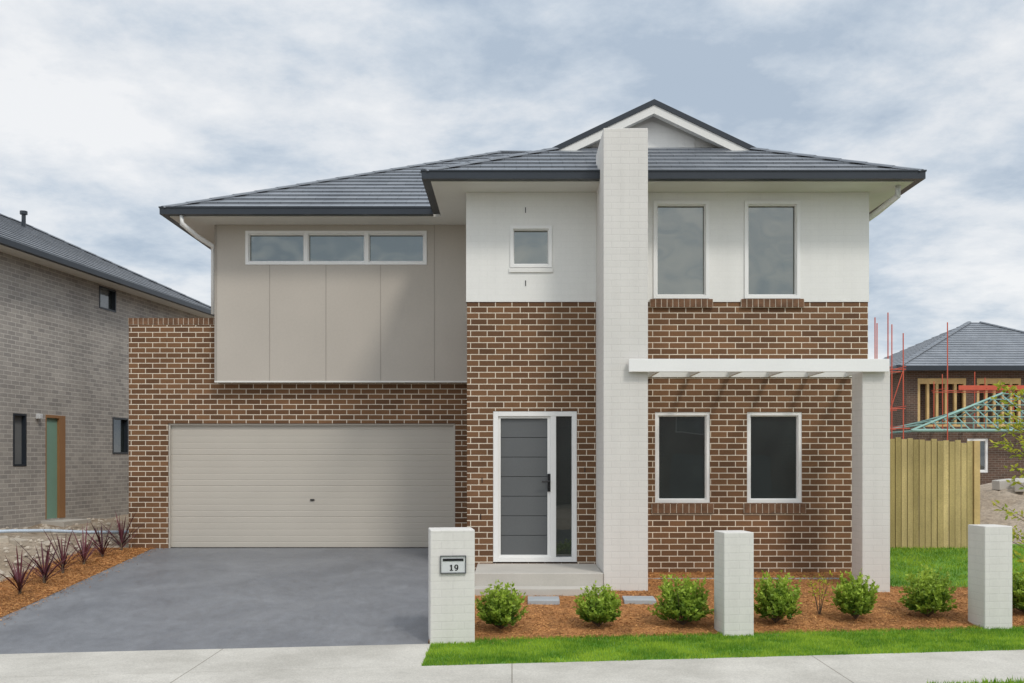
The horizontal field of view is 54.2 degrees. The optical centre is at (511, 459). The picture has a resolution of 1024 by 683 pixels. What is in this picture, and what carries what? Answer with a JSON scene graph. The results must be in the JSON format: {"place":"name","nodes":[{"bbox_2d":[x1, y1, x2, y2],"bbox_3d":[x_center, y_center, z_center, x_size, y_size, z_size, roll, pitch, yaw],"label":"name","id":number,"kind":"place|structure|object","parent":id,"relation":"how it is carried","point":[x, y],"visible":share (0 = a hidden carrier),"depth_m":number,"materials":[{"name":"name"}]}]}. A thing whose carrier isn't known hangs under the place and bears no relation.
{"place":"outdoors","nodes":[
{"label":"outdoors","id":0,"kind":"place"},
{"bbox_2d":[0,548,428,653],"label":"driveway","id":1,"kind":"structure","parent":0,"point":[187,598],"depth_m":12.44,"materials":[{"name":"concrete"}]},
{"bbox_2d":[0,644,429,676],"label":"driveway crossing","id":2,"kind":"object","parent":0,"point":[139,662],"visible":0.79,"depth_m":9.77,"materials":[{"name":"concrete"}]},
{"bbox_2d":[0,650,1023,682],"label":"path","id":3,"kind":"structure","parent":0,"point":[959,666],"depth_m":9.21,"materials":[{"name":"concrete"}]},
{"bbox_2d":[0,514,1023,581],"bbox_3d":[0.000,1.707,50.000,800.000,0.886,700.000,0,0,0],"label":"ground","id":4,"kind":"structure","parent":0,"point":[34,536],"depth_m":17.50,"materials":[{"name":"soil"}]},
{"bbox_2d":[0,536,8,543],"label":"broken slab","id":5,"kind":"object","parent":4,"relation":"on","point":[4,539],"depth_m":16.42,"materials":[{"name":"concrete"}]},
{"bbox_2d":[39,539,57,546],"bbox_3d":[-7.791,1.414,16.824,0.136,0.094,0.283,6,10,31],"label":"broken slab","id":6,"kind":"object","parent":4,"relation":"on","point":[52,541],"depth_m":16.80,"materials":[{"name":"concrete"}]},
{"bbox_2d":[0,518,127,576],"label":"rubble","id":7,"kind":"object","parent":4,"relation":"on","point":[39,540],"visible":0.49,"depth_m":17.50,"materials":[{"name":"stone"}]},
{"bbox_2d":[9,538,28,546],"bbox_3d":[-8.155,1.360,16.506,0.300,0.103,0.179,4,4,22],"label":"broken slab","id":8,"kind":"object","parent":7,"relation":"on","point":[24,542],"depth_m":16.44,"materials":[{"name":"concrete"}]},
{"bbox_2d":[0,529,128,533],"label":"plastic pipe","id":9,"kind":"object","parent":4,"relation":"on","point":[45,530],"visible":0.6,"depth_m":17.97,"materials":[{"name":"white plastic"}]},
{"bbox_2d":[0,547,153,617],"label":"mulch bed","id":10,"kind":"object","parent":4,"relation":"on","point":[56,582],"visible":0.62,"depth_m":13.97,"materials":[{"name":"wood"}]},
{"bbox_2d":[1,545,50,593],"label":"cordyline plant","id":11,"kind":"object","parent":10,"relation":"on","point":[18,576],"visible":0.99,"depth_m":12.89,"materials":[{"name":"purple plant"}]},
{"bbox_2d":[13,538,80,582],"bbox_3d":[-6.436,1.382,13.625,0.918,0.685,1.160,0,0,-9],"label":"cordyline plant","id":12,"kind":"object","parent":10,"relation":"on","point":[44,576],"visible":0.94,"depth_m":13.64,"materials":[{"name":"purple plant"}]},
{"bbox_2d":[39,528,101,573],"bbox_3d":[-6.328,1.316,14.304,0.930,0.712,0.751,0,0,-24],"label":"cordyline plant","id":13,"kind":"object","parent":10,"relation":"on","point":[63,563],"visible":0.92,"depth_m":14.34,"materials":[{"name":"purple plant"}]},
{"bbox_2d":[46,521,103,563],"bbox_3d":[-6.509,1.266,15.159,0.748,0.701,0.813,0,0,18],"label":"cordyline plant","id":14,"kind":"object","parent":10,"relation":"on","point":[84,555],"visible":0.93,"depth_m":15.11,"materials":[{"name":"purple plant"}]},
{"bbox_2d":[78,521,130,556],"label":"cordyline plant","id":15,"kind":"object","parent":10,"relation":"on","point":[102,549],"visible":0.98,"depth_m":15.74,"materials":[{"name":"purple plant"}]},
{"bbox_2d":[102,511,146,550],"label":"cordyline plant","id":16,"kind":"object","parent":10,"relation":"on","point":[120,530],"visible":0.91,"depth_m":16.34,"materials":[{"name":"purple plant"}]},
{"bbox_2d":[80,534,99,540],"bbox_3d":[-7.694,1.417,18.228,0.286,0.104,0.212,-6,-5,26],"label":"broken slab","id":17,"kind":"object","parent":4,"relation":"on","point":[94,537],"depth_m":18.14,"materials":[{"name":"concrete"}]},
{"bbox_2d":[0,210,213,528],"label":"grey brick house","id":18,"kind":"structure","parent":4,"relation":"on","point":[67,310],"depth_m":21.02,"materials":[{"name":"brick"}]},
{"bbox_2d":[13,413,26,465],"bbox_3d":[-9.596,-0.390,19.410,0.110,1.016,0.416,0,0,7],"label":"window","id":19,"kind":"structure","parent":18,"relation":"in","point":[19,420],"depth_m":19.52,"materials":[{"name":"metal"}]},
{"bbox_2d":[46,415,64,518],"bbox_3d":[-9.446,0.140,20.596,0.110,2.120,0.690,0,0,7],"label":"door","id":20,"kind":"structure","parent":18,"relation":"in","point":[55,424],"depth_m":20.66,"materials":[{"name":"green wood"}]},
{"bbox_2d":[99,285,115,312],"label":"window","id":21,"kind":"structure","parent":18,"relation":"in","point":[107,296],"depth_m":22.71,"materials":[{"name":"glass"}]},
{"bbox_2d":[112,417,127,453],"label":"window","id":22,"kind":"structure","parent":18,"relation":"in","point":[119,425],"depth_m":23.27,"materials":[{"name":"glass"}]},
{"bbox_2d":[428,527,474,643],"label":"letterbox pillar","id":23,"kind":"structure","parent":4,"relation":"on","point":[451,584],"depth_m":10.65,"materials":[{"name":"white brick"}]},
{"bbox_2d":[128,99,926,595],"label":"brick house","id":24,"kind":"structure","parent":4,"relation":"on","point":[626,351],"depth_m":14.54,"materials":[{"name":"brick"}]},
{"bbox_2d":[169,424,454,547],"bbox_3d":[-3.347,0.438,16.760,4.791,2.092,0.080,0,0,0],"label":"garage door","id":25,"kind":"structure","parent":24,"relation":"in","point":[231,485],"depth_m":16.77,"materials":[{"name":"beige metal"}]},
{"bbox_2d":[245,231,426,264],"bbox_3d":[-2.902,-3.501,16.544,2.991,0.558,0.112,0,0,0],"label":"window","id":26,"kind":"structure","parent":24,"relation":"in","point":[261,247],"depth_m":16.57,"materials":[{"name":"grey glass"}]},
{"bbox_2d":[510,226,551,267],"bbox_3d":[0.275,-3.089,14.529,0.606,0.605,0.118,0,0,0],"label":"window","id":27,"kind":"structure","parent":24,"relation":"in","point":[530,246],"depth_m":14.56,"materials":[{"name":"grey glass"}]},
{"bbox_2d":[493,411,576,561],"bbox_3d":[0.333,0.387,14.531,1.215,2.185,0.179,0,0,0],"label":"door","id":28,"kind":"structure","parent":24,"relation":"in","point":[535,452],"depth_m":14.57,"materials":[{"name":"grey paint"}]},
{"bbox_2d":[653,201,708,298],"bbox_3d":[2.451,-3.045,14.529,0.808,1.416,0.118,0,0,0],"label":"window","id":29,"kind":"structure","parent":24,"relation":"in","point":[680,228],"depth_m":14.56,"materials":[{"name":"grey glass"}]},
{"bbox_2d":[655,412,709,502],"bbox_3d":[2.473,-0.036,14.555,0.793,1.316,0.090,0,0,0],"label":"window","id":30,"kind":"structure","parent":24,"relation":"in","point":[682,439],"depth_m":14.58,"materials":[{"name":"black glass"}]},
{"bbox_2d":[744,201,799,298],"bbox_3d":[3.770,-3.045,14.529,0.808,1.416,0.118,0,0,0],"label":"window","id":31,"kind":"structure","parent":24,"relation":"in","point":[771,228],"depth_m":14.56,"materials":[{"name":"grey glass"}]},
{"bbox_2d":[747,412,801,502],"bbox_3d":[3.806,-0.036,14.555,0.793,1.316,0.090,0,0,0],"label":"window","id":32,"kind":"structure","parent":24,"relation":"in","point":[774,439],"depth_m":14.58,"materials":[{"name":"black glass"}]},
{"bbox_2d":[428,571,1023,643],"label":"mulch bed","id":33,"kind":"object","parent":4,"relation":"on","point":[689,624],"visible":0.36,"depth_m":11.91,"materials":[{"name":"wood"}]},
{"bbox_2d":[475,580,528,628],"bbox_3d":[-0.125,1.626,11.256,0.640,0.557,0.636,0,0,0],"label":"shrub","id":34,"kind":"object","parent":33,"relation":"on","point":[500,607],"visible":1,"depth_m":11.15,"materials":[{"name":"green plant"}]},
{"bbox_2d":[0,548,1023,643],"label":"mulch chips","id":35,"kind":"object","parent":33,"relation":"on","point":[158,548],"visible":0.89,"depth_m":12.37,"materials":[{"name":"brown wood"}]},
{"bbox_2d":[528,596,559,604],"bbox_3d":[0.400,1.790,12.700,0.400,0.065,0.400,0,0,1],"label":"stepping stone","id":36,"kind":"object","parent":33,"relation":"on","point":[545,600],"visible":0.9,"depth_m":12.51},
{"bbox_2d":[573,580,622,626],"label":"shrub","id":37,"kind":"object","parent":33,"relation":"on","point":[602,606],"visible":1,"depth_m":11.33,"materials":[{"name":"green plant"}]},
{"bbox_2d":[622,596,655,604],"bbox_3d":[1.620,1.792,12.750,0.400,0.065,0.400,0,0,3],"label":"stepping stone","id":38,"kind":"object","parent":33,"relation":"on","point":[638,599],"visible":0.74,"depth_m":12.61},
{"bbox_2d":[647,573,713,624],"bbox_3d":[1.997,1.597,11.541,0.752,0.608,0.723,0,0,31],"label":"shrub","id":39,"kind":"object","parent":33,"relation":"on","point":[685,603],"visible":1,"depth_m":11.42,"materials":[{"name":"green plant"}]},
{"bbox_2d":[754,570,801,622],"bbox_3d":[3.078,1.588,11.649,0.652,0.621,0.649,0,0,-43],"label":"shrub","id":40,"kind":"object","parent":33,"relation":"on","point":[779,600],"visible":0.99,"depth_m":11.55,"materials":[{"name":"green plant"}]},
{"bbox_2d":[804,571,832,614],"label":"seedling","id":41,"kind":"object","parent":33,"relation":"on","point":[820,606],"visible":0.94,"depth_m":12.10,"materials":[{"name":"green plant"}]},
{"bbox_2d":[830,569,879,618],"bbox_3d":[4.070,1.582,11.875,0.576,0.615,0.568,0,0,-28],"label":"shrub","id":42,"kind":"object","parent":33,"relation":"on","point":[855,601],"visible":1,"depth_m":11.75,"materials":[{"name":"green plant"}]},
{"bbox_2d":[898,564,957,616],"bbox_3d":[4.995,1.575,11.987,0.718,0.616,0.710,0,0,-12],"label":"shrub","id":43,"kind":"object","parent":33,"relation":"on","point":[931,595],"visible":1,"depth_m":11.89,"materials":[{"name":"green plant"}]},
{"bbox_2d":[1012,564,1023,611],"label":"shrub","id":44,"kind":"object","parent":33,"relation":"on","point":[1018,593],"visible":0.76,"depth_m":12.16,"materials":[{"name":"green plant"}]},
{"bbox_2d":[714,530,753,635],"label":"brick pillar","id":45,"kind":"structure","parent":4,"relation":"on","point":[733,582],"depth_m":11.12,"materials":[{"name":"white brick"}]},
{"bbox_2d":[874,312,909,438],"bbox_3d":[13.428,-1.877,36.050,1.578,6.714,1.500,0,0,0],"label":"scaffold","id":46,"kind":"object","parent":4,"relation":"on","point":[876,352],"visible":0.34,"depth_m":35.50,"materials":[{"name":"red metal"}]},
{"bbox_2d":[890,437,979,547],"bbox_3d":[6.505,0.554,16.740,2.610,1.953,0.120,0,0,0],"label":"timber fence","id":47,"kind":"object","parent":4,"relation":"on","point":[935,493],"visible":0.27,"depth_m":16.70,"materials":[{"name":"brown wood"}]},
{"bbox_2d":[883,321,1023,431],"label":"unfinished house","id":48,"kind":"structure","parent":4,"relation":"on","point":[991,354],"depth_m":45.89,"materials":[{"name":"brown brick"}]},
{"bbox_2d":[890,392,1023,484],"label":"garage shell","id":49,"kind":"object","parent":4,"relation":"on","point":[994,461],"visible":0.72,"depth_m":38.00,"materials":[{"name":"brown brick"}]},
{"bbox_2d":[967,438,987,472],"bbox_3d":[17.700,-0.170,38.063,0.796,1.296,0.075,0,0,0],"label":"window","id":50,"kind":"structure","parent":49,"relation":"in","point":[983,441],"depth_m":38.04,"materials":[{"name":"white paint"}]},
{"bbox_2d":[931,372,1023,428],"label":"scaffold","id":51,"kind":"object","parent":4,"relation":"on","point":[974,387],"visible":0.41,"depth_m":43.58,"materials":[{"name":"red metal"}]},
{"bbox_2d":[968,524,1011,628],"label":"brick pillar","id":52,"kind":"structure","parent":4,"relation":"on","point":[990,575],"depth_m":11.56,"materials":[{"name":"white brick"}]},
{"bbox_2d":[980,483,1023,527],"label":"soil mound","id":53,"kind":"object","parent":4,"relation":"on","point":[1011,499],"visible":0.19,"depth_m":23.23,"materials":[{"name":"beige soil"}]},
{"bbox_2d":[992,479,1014,489],"bbox_3d":[12.100,0.600,24.585,0.560,0.240,0.240,-4,3,-22],"label":"concrete block","id":54,"kind":"object","parent":53,"relation":"on","point":[1001,484],"depth_m":24.46,"materials":[{"name":"grey concrete"}]},
{"bbox_2d":[1014,478,1023,491],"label":"concrete block","id":55,"kind":"object","parent":53,"relation":"on","point":[1017,486],"depth_m":23.91,"materials":[{"name":"grey concrete"}]},
{"bbox_2d":[989,380,1023,562],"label":"young tree","id":56,"kind":"object","parent":4,"relation":"on","point":[1019,428],"visible":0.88,"depth_m":12.37,"materials":[{"name":"green plant"}]},
{"bbox_2d":[0,0,1023,358],"label":"sky","id":57,"kind":"structure","parent":0,"point":[113,112],"materials":[{"name":"white"}]},
{"bbox_2d":[421,624,1023,665],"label":"lawn","id":58,"kind":"structure","parent":0,"point":[620,646],"depth_m":10.39,"materials":[{"name":"plant"}]},
{"bbox_2d":[947,322,947,439],"bbox_3d":[16.200,-1.795,37.200,0.200,6.650,0.200,0,0,0],"label":"signal pole","id":59,"kind":"object","parent":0,"point":[947,380],"visible":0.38,"depth_m":37.18,"materials":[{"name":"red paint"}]},
{"bbox_2d":[890,544,1023,682],"bbox_3d":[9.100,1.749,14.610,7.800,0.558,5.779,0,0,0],"label":"lawn","id":60,"kind":"structure","parent":0,"point":[917,566],"depth_m":15.06,"materials":[{"name":"plant"}]}
]}

